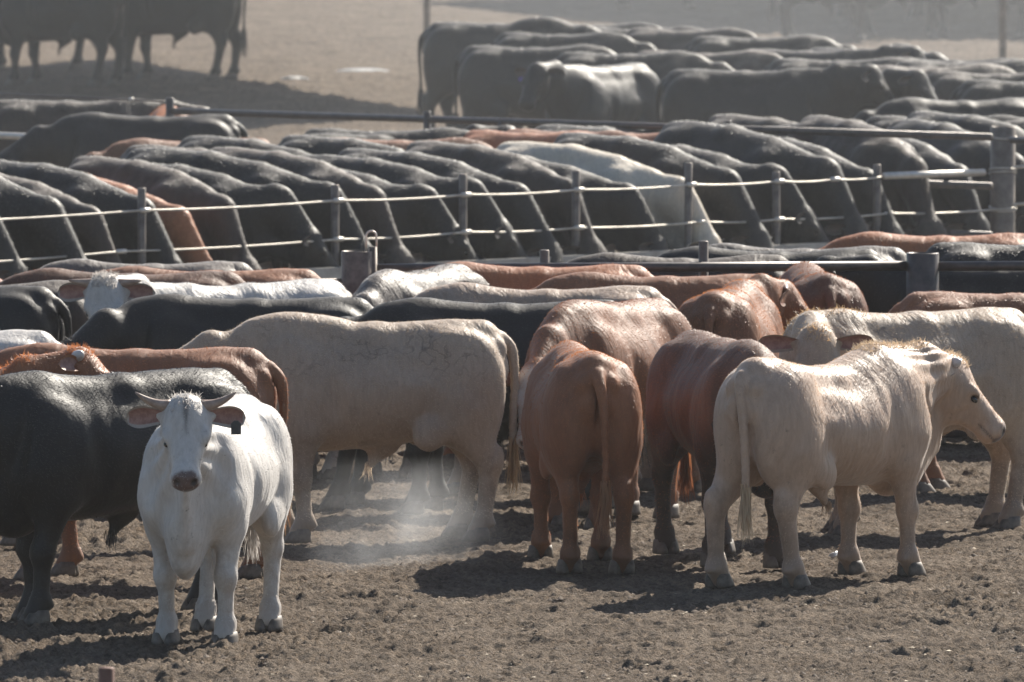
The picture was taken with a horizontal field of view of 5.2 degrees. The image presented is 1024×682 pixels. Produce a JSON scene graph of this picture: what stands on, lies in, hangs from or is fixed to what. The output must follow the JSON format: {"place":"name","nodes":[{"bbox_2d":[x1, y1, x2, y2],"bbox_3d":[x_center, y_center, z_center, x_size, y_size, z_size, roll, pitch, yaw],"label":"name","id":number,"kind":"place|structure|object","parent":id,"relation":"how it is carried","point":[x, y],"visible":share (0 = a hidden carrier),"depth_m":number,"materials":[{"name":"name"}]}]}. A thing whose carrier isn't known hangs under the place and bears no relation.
{"place":"outdoors","nodes":[
{"label":"outdoors","id":0,"kind":"place"},
{"bbox_2d":[0,0,1023,681],"bbox_3d":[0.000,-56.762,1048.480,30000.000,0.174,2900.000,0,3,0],"label":"ground","id":1,"kind":"structure","parent":0,"point":[318,44],"depth_m":71.55,"materials":[{"name":"soil"}]},
{"bbox_2d":[0,221,30,279],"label":"steer","id":2,"kind":"object","parent":1,"relation":"on","point":[9,252],"visible":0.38,"depth_m":96.71,"materials":[{"name":"grey"}]},
{"bbox_2d":[0,329,64,545],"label":"steer","id":3,"kind":"object","parent":1,"relation":"on","point":[14,338],"visible":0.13,"depth_m":74.15,"materials":[{"name":"grey"}]},
{"bbox_2d":[0,284,71,342],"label":"steer","id":4,"kind":"object","parent":1,"relation":"on","point":[31,307],"visible":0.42,"depth_m":79.42,"materials":[{"name":"grey"}]},
{"bbox_2d":[0,176,86,269],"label":"steer","id":5,"kind":"object","parent":1,"relation":"on","point":[41,237],"visible":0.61,"depth_m":97.31,"materials":[{"name":"grey"}]},
{"bbox_2d":[0,280,88,335],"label":"steer","id":6,"kind":"object","parent":1,"relation":"on","point":[79,317],"visible":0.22,"depth_m":79.98,"materials":[{"name":"grey"}]},
{"bbox_2d":[0,342,108,375],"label":"steer","id":7,"kind":"object","parent":1,"relation":"on","point":[77,360],"visible":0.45,"depth_m":69.51,"materials":[{"name":"brown"}]},
{"bbox_2d":[0,173,121,270],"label":"steer","id":8,"kind":"object","parent":1,"relation":"on","point":[92,233],"visible":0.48,"depth_m":97.61,"materials":[{"name":"grey"}]},
{"bbox_2d":[0,0,128,86],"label":"steer","id":9,"kind":"object","parent":1,"relation":"on","point":[99,24],"visible":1,"depth_m":154.54,"materials":[{"name":"grey"}]},
{"bbox_2d":[0,159,181,263],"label":"steer","id":10,"kind":"object","parent":1,"relation":"on","point":[88,189],"visible":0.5,"depth_m":98.12,"materials":[{"name":"grey"}]},
{"bbox_2d":[0,98,209,152],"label":"steer","id":11,"kind":"object","parent":1,"relation":"on","point":[20,116],"visible":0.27,"depth_m":113.21,"materials":[{"name":"grey"}]},
{"bbox_2d":[0,267,245,285],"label":"steer","id":12,"kind":"object","parent":1,"relation":"on","point":[215,278],"visible":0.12,"depth_m":80.61,"materials":[{"name":"brown"}]},
{"bbox_2d":[0,112,248,168],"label":"steer","id":13,"kind":"object","parent":1,"relation":"on","point":[65,142],"visible":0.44,"depth_m":109.03,"materials":[{"name":"grey"}]},
{"bbox_2d":[0,366,257,626],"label":"steer","id":14,"kind":"object","parent":1,"relation":"on","point":[72,447],"visible":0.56,"depth_m":68.02,"materials":[{"name":"grey"}]},
{"bbox_2d":[138,188,145,263],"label":"cable post","id":15,"kind":"object","parent":1,"relation":"on","point":[141,225],"visible":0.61,"depth_m":97.74,"materials":[{"name":"metal"}]},
{"bbox_2d":[0,176,883,220],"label":"fence cable","id":16,"kind":"object","parent":15,"relation":"attached to","point":[470,194],"visible":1,"depth_m":100.19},
{"bbox_2d":[0,208,997,262],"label":"fence cable","id":17,"kind":"object","parent":15,"relation":"attached to","point":[341,239],"visible":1,"depth_m":100.50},
{"bbox_2d":[0,342,291,579],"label":"steer","id":18,"kind":"object","parent":1,"relation":"on","point":[260,375],"visible":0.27,"depth_m":71.23,"materials":[{"name":"brown"}]},
{"bbox_2d":[41,258,252,272],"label":"steer","id":19,"kind":"object","parent":1,"relation":"on","point":[86,265],"visible":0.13,"depth_m":84.07,"materials":[{"name":"brown"}]},
{"bbox_2d":[87,173,212,262],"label":"steer","id":20,"kind":"object","parent":1,"relation":"on","point":[181,229],"visible":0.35,"depth_m":98.31,"materials":[{"name":"brown"}]},
{"bbox_2d":[68,155,271,269],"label":"steer","id":21,"kind":"object","parent":1,"relation":"on","point":[218,227],"visible":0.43,"depth_m":98.86,"materials":[{"name":"grey"}]},
{"bbox_2d":[166,97,173,116],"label":"back post","id":22,"kind":"object","parent":1,"relation":"on","point":[169,103],"visible":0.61,"depth_m":110.27,"materials":[{"name":"metal"}]},
{"bbox_2d":[0,93,165,138],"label":"wire rails","id":23,"kind":"object","parent":22,"relation":"attached to","point":[5,135],"visible":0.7,"depth_m":111.24,"materials":[{"name":"metal"}]},
{"bbox_2d":[86,137,270,158],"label":"steer","id":24,"kind":"object","parent":1,"relation":"on","point":[116,150],"visible":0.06,"depth_m":105.51,"materials":[{"name":"brown"}]},
{"bbox_2d":[122,0,247,80],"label":"steer","id":25,"kind":"object","parent":1,"relation":"on","point":[218,21],"visible":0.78,"depth_m":156.52,"materials":[{"name":"grey"}]},
{"bbox_2d":[58,268,351,479],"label":"steer","id":26,"kind":"object","parent":1,"relation":"on","point":[100,290],"visible":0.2,"depth_m":79.58,"materials":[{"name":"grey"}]},
{"bbox_2d":[96,266,319,282],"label":"steer","id":27,"kind":"object","parent":1,"relation":"on","point":[273,275],"visible":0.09,"depth_m":81.76,"materials":[{"name":"brown"}]},
{"bbox_2d":[126,389,293,645],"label":"steer","id":28,"kind":"object","parent":1,"relation":"on","point":[215,485],"visible":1,"depth_m":66.45,"materials":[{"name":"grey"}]},
{"bbox_2d":[57,292,393,508],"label":"steer","id":29,"kind":"object","parent":1,"relation":"on","point":[171,320],"visible":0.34,"depth_m":77.33,"materials":[{"name":"grey"}]},
{"bbox_2d":[176,135,311,156],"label":"steer","id":30,"kind":"object","parent":1,"relation":"on","point":[208,142],"visible":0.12,"depth_m":104.25,"materials":[{"name":"grey"}]},
{"bbox_2d":[150,162,338,268],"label":"steer","id":31,"kind":"object","parent":1,"relation":"on","point":[276,224],"visible":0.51,"depth_m":99.22,"materials":[{"name":"grey"}]},
{"bbox_2d":[122,147,377,268],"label":"steer","id":32,"kind":"object","parent":1,"relation":"on","point":[301,188],"visible":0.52,"depth_m":99.62,"materials":[{"name":"grey"}]},
{"bbox_2d":[210,145,422,267],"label":"steer","id":33,"kind":"object","parent":1,"relation":"on","point":[376,217],"visible":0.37,"depth_m":99.97,"materials":[{"name":"grey"}]},
{"bbox_2d":[331,185,338,265],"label":"cable post","id":34,"kind":"object","parent":1,"relation":"on","point":[335,222],"visible":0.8,"depth_m":99.31,"materials":[{"name":"metal"}]},
{"bbox_2d":[277,135,412,254],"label":"steer","id":35,"kind":"object","parent":1,"relation":"on","point":[316,145],"visible":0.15,"depth_m":104.54,"materials":[{"name":"grey"}]},
{"bbox_2d":[179,311,522,543],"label":"steer","id":36,"kind":"object","parent":1,"relation":"on","point":[377,391],"visible":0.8,"depth_m":74.35,"materials":[{"name":"beige"}]},
{"bbox_2d":[341,250,372,295],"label":"pipe post","id":37,"kind":"object","parent":1,"relation":"on","point":[356,268],"visible":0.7,"depth_m":82.53,"materials":[{"name":"metal"}]},
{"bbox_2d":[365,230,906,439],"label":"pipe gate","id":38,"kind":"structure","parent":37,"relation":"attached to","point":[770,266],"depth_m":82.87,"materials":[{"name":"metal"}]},
{"bbox_2d":[281,166,478,267],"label":"steer","id":39,"kind":"object","parent":1,"relation":"on","point":[421,217],"visible":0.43,"depth_m":100.43,"materials":[{"name":"grey"}]},
{"bbox_2d":[304,126,468,261],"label":"steer","id":40,"kind":"object","parent":1,"relation":"on","point":[437,132],"visible":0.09,"depth_m":106.24,"materials":[{"name":"grey"}]},
{"bbox_2d":[289,154,527,268],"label":"steer","id":41,"kind":"object","parent":1,"relation":"on","point":[484,213],"visible":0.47,"depth_m":100.83,"materials":[{"name":"grey"}]},
{"bbox_2d":[305,123,515,258],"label":"steer","id":42,"kind":"object","parent":1,"relation":"on","point":[471,127],"visible":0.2,"depth_m":106.21,"materials":[{"name":"grey"}]},
{"bbox_2d":[332,137,491,150],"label":"steer","id":43,"kind":"object","parent":1,"relation":"on","point":[402,144],"visible":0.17,"depth_m":104.71,"materials":[{"name":"brown"}]},
{"bbox_2d":[352,262,488,478],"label":"steer","id":44,"kind":"object","parent":1,"relation":"on","point":[379,286],"visible":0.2,"depth_m":80.27,"materials":[{"name":"white"}]},
{"bbox_2d":[423,111,430,128],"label":"back post","id":45,"kind":"object","parent":1,"relation":"on","point":[426,124],"visible":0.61,"depth_m":108.30,"materials":[{"name":"metal"}]},
{"bbox_2d":[170,108,993,235],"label":"back rails","id":46,"kind":"object","parent":45,"relation":"attached to","point":[649,126],"visible":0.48,"depth_m":106.97,"materials":[{"name":"metal"}]},
{"bbox_2d":[338,148,563,262],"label":"steer","id":47,"kind":"object","parent":1,"relation":"on","point":[521,212],"visible":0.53,"depth_m":101.14,"materials":[{"name":"grey"}]},
{"bbox_2d":[339,296,650,513],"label":"steer","id":48,"kind":"object","parent":1,"relation":"on","point":[519,324],"visible":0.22,"depth_m":76.93,"materials":[{"name":"grey"}]},
{"bbox_2d":[416,16,601,128],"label":"steer","id":49,"kind":"object","parent":1,"relation":"on","point":[442,46],"visible":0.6,"depth_m":134.67,"materials":[{"name":"grey"}]},
{"bbox_2d":[405,140,614,254],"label":"steer","id":50,"kind":"object","parent":1,"relation":"on","point":[554,208],"visible":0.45,"depth_m":101.71,"materials":[{"name":"grey"}]},
{"bbox_2d":[2,507,1023,681],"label":"dung crumbs","id":51,"kind":"object","parent":1,"relation":"on","point":[617,647],"visible":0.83,"depth_m":67.76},
{"bbox_2d":[464,129,585,148],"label":"steer","id":52,"kind":"object","parent":1,"relation":"on","point":[495,139],"visible":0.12,"depth_m":105.80,"materials":[{"name":"brown"}]},
{"bbox_2d":[452,44,614,129],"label":"steer","id":53,"kind":"object","parent":1,"relation":"on","point":[489,84],"visible":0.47,"depth_m":128.05,"materials":[{"name":"grey"}]},
{"bbox_2d":[425,261,654,466],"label":"steer","id":54,"kind":"object","parent":1,"relation":"on","point":[522,278],"visible":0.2,"depth_m":81.51,"materials":[{"name":"brown"}]},
{"bbox_2d":[415,281,676,494],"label":"steer","id":55,"kind":"object","parent":1,"relation":"on","point":[467,292],"visible":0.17,"depth_m":78.71,"materials":[{"name":"beige"}]},
{"bbox_2d":[301,242,829,277],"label":"feed bunk","id":56,"kind":"object","parent":1,"relation":"on","point":[328,272],"visible":0.09,"depth_m":100.71,"materials":[{"name":"concrete"}]},
{"bbox_2d":[490,31,657,128],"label":"steer","id":57,"kind":"object","parent":1,"relation":"on","point":[618,43],"visible":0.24,"depth_m":133.84,"materials":[{"name":"grey"}]},
{"bbox_2d":[572,170,579,246],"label":"cable post","id":58,"kind":"object","parent":1,"relation":"on","point":[575,208],"visible":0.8,"depth_m":101.34,"materials":[{"name":"metal"}]},
{"bbox_2d":[519,339,643,574],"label":"steer","id":59,"kind":"object","parent":1,"relation":"on","point":[581,423],"visible":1,"depth_m":71.72,"materials":[{"name":"brown"}]},
{"bbox_2d":[515,60,661,122],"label":"steer","id":60,"kind":"object","parent":1,"relation":"on","point":[620,92],"visible":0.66,"depth_m":122.60,"materials":[{"name":"grey"}]},
{"bbox_2d":[523,155,668,251],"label":"steer","id":61,"kind":"object","parent":1,"relation":"on","point":[617,208],"visible":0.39,"depth_m":102.13,"materials":[{"name":"grey"}]},
{"bbox_2d":[506,297,690,529],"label":"steer","id":62,"kind":"object","parent":1,"relation":"on","point":[635,334],"visible":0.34,"depth_m":75.71,"materials":[{"name":"brown"}]},
{"bbox_2d":[496,141,723,249],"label":"steer","id":63,"kind":"object","parent":1,"relation":"on","point":[665,205],"visible":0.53,"depth_m":102.61,"materials":[{"name":"beige"}]},
{"bbox_2d":[529,271,754,309],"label":"steer","id":64,"kind":"object","parent":1,"relation":"on","point":[677,291],"visible":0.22,"depth_m":81.00,"materials":[{"name":"brown"}]},
{"bbox_2d":[554,50,734,122],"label":"steer","id":65,"kind":"object","parent":1,"relation":"on","point":[661,65],"visible":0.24,"depth_m":127.19,"materials":[{"name":"grey"}]},
{"bbox_2d":[553,132,774,247],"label":"steer","id":66,"kind":"object","parent":1,"relation":"on","point":[726,203],"visible":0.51,"depth_m":103.03,"materials":[{"name":"grey"}]},
{"bbox_2d":[566,252,788,278],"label":"steer","id":67,"kind":"object","parent":1,"relation":"on","point":[607,257],"visible":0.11,"depth_m":83.65,"materials":[{"name":"grey"}]},
{"bbox_2d":[684,163,691,247],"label":"cable post","id":68,"kind":"object","parent":1,"relation":"on","point":[687,204],"visible":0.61,"depth_m":102.32,"materials":[{"name":"metal"}]},
{"bbox_2d":[625,26,757,50],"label":"steer","id":69,"kind":"object","parent":1,"relation":"on","point":[665,40],"visible":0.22,"depth_m":135.43,"materials":[{"name":"grey"}]},
{"bbox_2d":[639,49,781,70],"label":"steer","id":70,"kind":"object","parent":1,"relation":"on","point":[754,60],"visible":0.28,"depth_m":127.47,"materials":[{"name":"grey"}]},
{"bbox_2d":[644,328,783,568],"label":"steer","id":71,"kind":"object","parent":1,"relation":"on","point":[689,371],"visible":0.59,"depth_m":72.75,"materials":[{"name":"brown"}]},
{"bbox_2d":[657,142,830,243],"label":"steer","id":72,"kind":"object","parent":1,"relation":"on","point":[797,207],"visible":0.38,"depth_m":103.46,"materials":[{"name":"grey"}]},
{"bbox_2d":[678,273,809,492],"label":"steer","id":73,"kind":"object","parent":1,"relation":"on","point":[756,307],"visible":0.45,"depth_m":78.82,"materials":[{"name":"brown"}]},
{"bbox_2d":[708,113,795,125],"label":"steer","id":74,"kind":"object","parent":1,"relation":"on","point":[742,120],"visible":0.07,"depth_m":108.44,"materials":[{"name":"grey"}]},
{"bbox_2d":[653,119,873,249],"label":"steer","id":75,"kind":"object","parent":1,"relation":"on","point":[738,142],"visible":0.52,"depth_m":104.00,"materials":[{"name":"grey"}]},
{"bbox_2d":[682,34,856,53],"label":"steer","id":76,"kind":"object","parent":1,"relation":"on","point":[712,44],"visible":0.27,"depth_m":132.70,"materials":[{"name":"grey"}]},
{"bbox_2d":[656,245,886,261],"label":"steer","id":77,"kind":"object","parent":1,"relation":"on","point":[693,252],"visible":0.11,"depth_m":84.57,"materials":[{"name":"grey"}]},
{"bbox_2d":[654,62,895,122],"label":"steer","id":78,"kind":"object","parent":1,"relation":"on","point":[842,90],"visible":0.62,"depth_m":119.87,"materials":[{"name":"grey"}]},
{"bbox_2d":[772,171,779,244],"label":"cable post","id":79,"kind":"object","parent":1,"relation":"on","point":[776,206],"visible":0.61,"depth_m":103.11,"materials":[{"name":"metal"}]},
{"bbox_2d":[708,243,905,260],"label":"steer","id":80,"kind":"object","parent":1,"relation":"on","point":[892,253],"visible":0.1,"depth_m":84.93,"materials":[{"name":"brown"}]},
{"bbox_2d":[778,261,867,311],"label":"steer","id":81,"kind":"object","parent":1,"relation":"on","point":[816,285],"visible":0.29,"depth_m":81.04,"materials":[{"name":"brown"}]},
{"bbox_2d":[767,0,887,40],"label":"steer","id":82,"kind":"object","parent":1,"relation":"on","point":[861,32],"visible":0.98,"depth_m":173.09,"materials":[{"name":"grey"}]},
{"bbox_2d":[749,44,925,60],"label":"steer","id":83,"kind":"object","parent":1,"relation":"on","point":[888,50],"visible":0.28,"depth_m":127.52,"materials":[{"name":"grey"}]},
{"bbox_2d":[762,57,912,70],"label":"steer","id":84,"kind":"object","parent":1,"relation":"on","point":[781,64],"visible":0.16,"depth_m":125.20,"materials":[{"name":"grey"}]},
{"bbox_2d":[780,137,911,234],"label":"steer","id":85,"kind":"object","parent":1,"relation":"on","point":[861,191],"visible":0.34,"depth_m":104.19,"materials":[{"name":"grey"}]},
{"bbox_2d":[703,336,1005,589],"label":"steer","id":86,"kind":"object","parent":1,"relation":"on","point":[877,417],"visible":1,"depth_m":70.94,"materials":[{"name":"beige"}]},
{"bbox_2d":[786,114,961,235],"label":"steer","id":87,"kind":"object","parent":1,"relation":"on","point":[911,195],"visible":0.49,"depth_m":104.90,"materials":[{"name":"grey"}]},
{"bbox_2d":[873,164,880,231],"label":"cable post","id":88,"kind":"object","parent":1,"relation":"on","point":[876,196],"visible":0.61,"depth_m":104.01,"materials":[{"name":"metal"}]},
{"bbox_2d":[881,169,986,178],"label":"bright pipe","id":89,"kind":"object","parent":88,"relation":"attached to","point":[934,174],"visible":1,"depth_m":104.45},
{"bbox_2d":[758,305,1023,535],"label":"steer","id":90,"kind":"object","parent":1,"relation":"on","point":[988,342],"visible":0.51,"depth_m":75.23,"materials":[{"name":"beige"}]},
{"bbox_2d":[850,67,937,118],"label":"steer","id":91,"kind":"object","parent":1,"relation":"on","point":[900,83],"visible":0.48,"depth_m":119.91,"materials":[{"name":"grey"}]},
{"bbox_2d":[842,0,960,37],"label":"steer","id":92,"kind":"object","parent":1,"relation":"on","point":[941,6],"visible":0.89,"depth_m":174.66,"materials":[{"name":"grey"}]},
{"bbox_2d":[816,254,1023,443],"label":"steer","id":93,"kind":"object","parent":1,"relation":"on","point":[883,291],"visible":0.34,"depth_m":83.45,"materials":[{"name":"grey"}]},
{"bbox_2d":[820,231,1023,252],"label":"steer","id":94,"kind":"object","parent":1,"relation":"on","point":[905,243],"visible":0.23,"depth_m":86.72,"materials":[{"name":"brown"}]},
{"bbox_2d":[906,252,938,295],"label":"pipe post","id":95,"kind":"object","parent":1,"relation":"on","point":[922,272],"visible":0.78,"depth_m":82.96,"materials":[{"name":"metal"}]},
{"bbox_2d":[939,261,1023,437],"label":"pipe rails","id":96,"kind":"object","parent":95,"relation":"attached to","point":[981,265],"visible":0.25,"depth_m":83.08,"materials":[{"name":"metal"}]},
{"bbox_2d":[853,97,1023,232],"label":"steer","id":97,"kind":"object","parent":1,"relation":"on","point":[907,106],"visible":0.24,"depth_m":113.65,"materials":[{"name":"grey"}]},
{"bbox_2d":[898,138,989,231],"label":"steer","id":98,"kind":"object","parent":1,"relation":"on","point":[947,199],"visible":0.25,"depth_m":106.48,"materials":[{"name":"grey"}]},
{"bbox_2d":[866,114,1023,129],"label":"steer","id":99,"kind":"object","parent":1,"relation":"on","point":[884,122],"visible":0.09,"depth_m":109.33,"materials":[{"name":"grey"}]},
{"bbox_2d":[876,63,1015,75],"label":"steer","id":100,"kind":"object","parent":1,"relation":"on","point":[983,68],"visible":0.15,"depth_m":123.15,"materials":[{"name":"grey"}]},
{"bbox_2d":[888,290,1023,491],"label":"steer","id":101,"kind":"object","parent":1,"relation":"on","point":[933,478],"visible":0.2,"depth_m":78.75,"materials":[{"name":"brown"}]},
{"bbox_2d":[889,119,1023,232],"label":"steer","id":102,"kind":"object","parent":1,"relation":"on","point":[971,154],"visible":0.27,"depth_m":107.20,"materials":[{"name":"grey"}]},
{"bbox_2d":[896,59,1023,72],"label":"steer","id":103,"kind":"object","parent":1,"relation":"on","point":[1016,65],"visible":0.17,"depth_m":124.42,"materials":[{"name":"grey"}]},
{"bbox_2d":[907,111,1023,156],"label":"steer","id":104,"kind":"object","parent":1,"relation":"on","point":[974,123],"visible":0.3,"depth_m":108.07,"materials":[{"name":"grey"}]},
{"bbox_2d":[926,241,1023,260],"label":"steer","id":105,"kind":"object","parent":1,"relation":"on","point":[960,251],"visible":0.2,"depth_m":85.48,"materials":[{"name":"grey"}]},
{"bbox_2d":[927,70,1023,100],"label":"steer","id":106,"kind":"object","parent":1,"relation":"on","point":[945,84],"visible":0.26,"depth_m":121.16,"materials":[{"name":"grey"}]},
{"bbox_2d":[950,79,1023,100],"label":"steer","id":107,"kind":"object","parent":1,"relation":"on","point":[978,89],"visible":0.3,"depth_m":118.80,"materials":[{"name":"grey"}]},
{"bbox_2d":[989,126,1016,233],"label":"corner post","id":108,"kind":"object","parent":1,"relation":"on","point":[1002,172],"visible":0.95,"depth_m":105.09,"materials":[{"name":"metal"}]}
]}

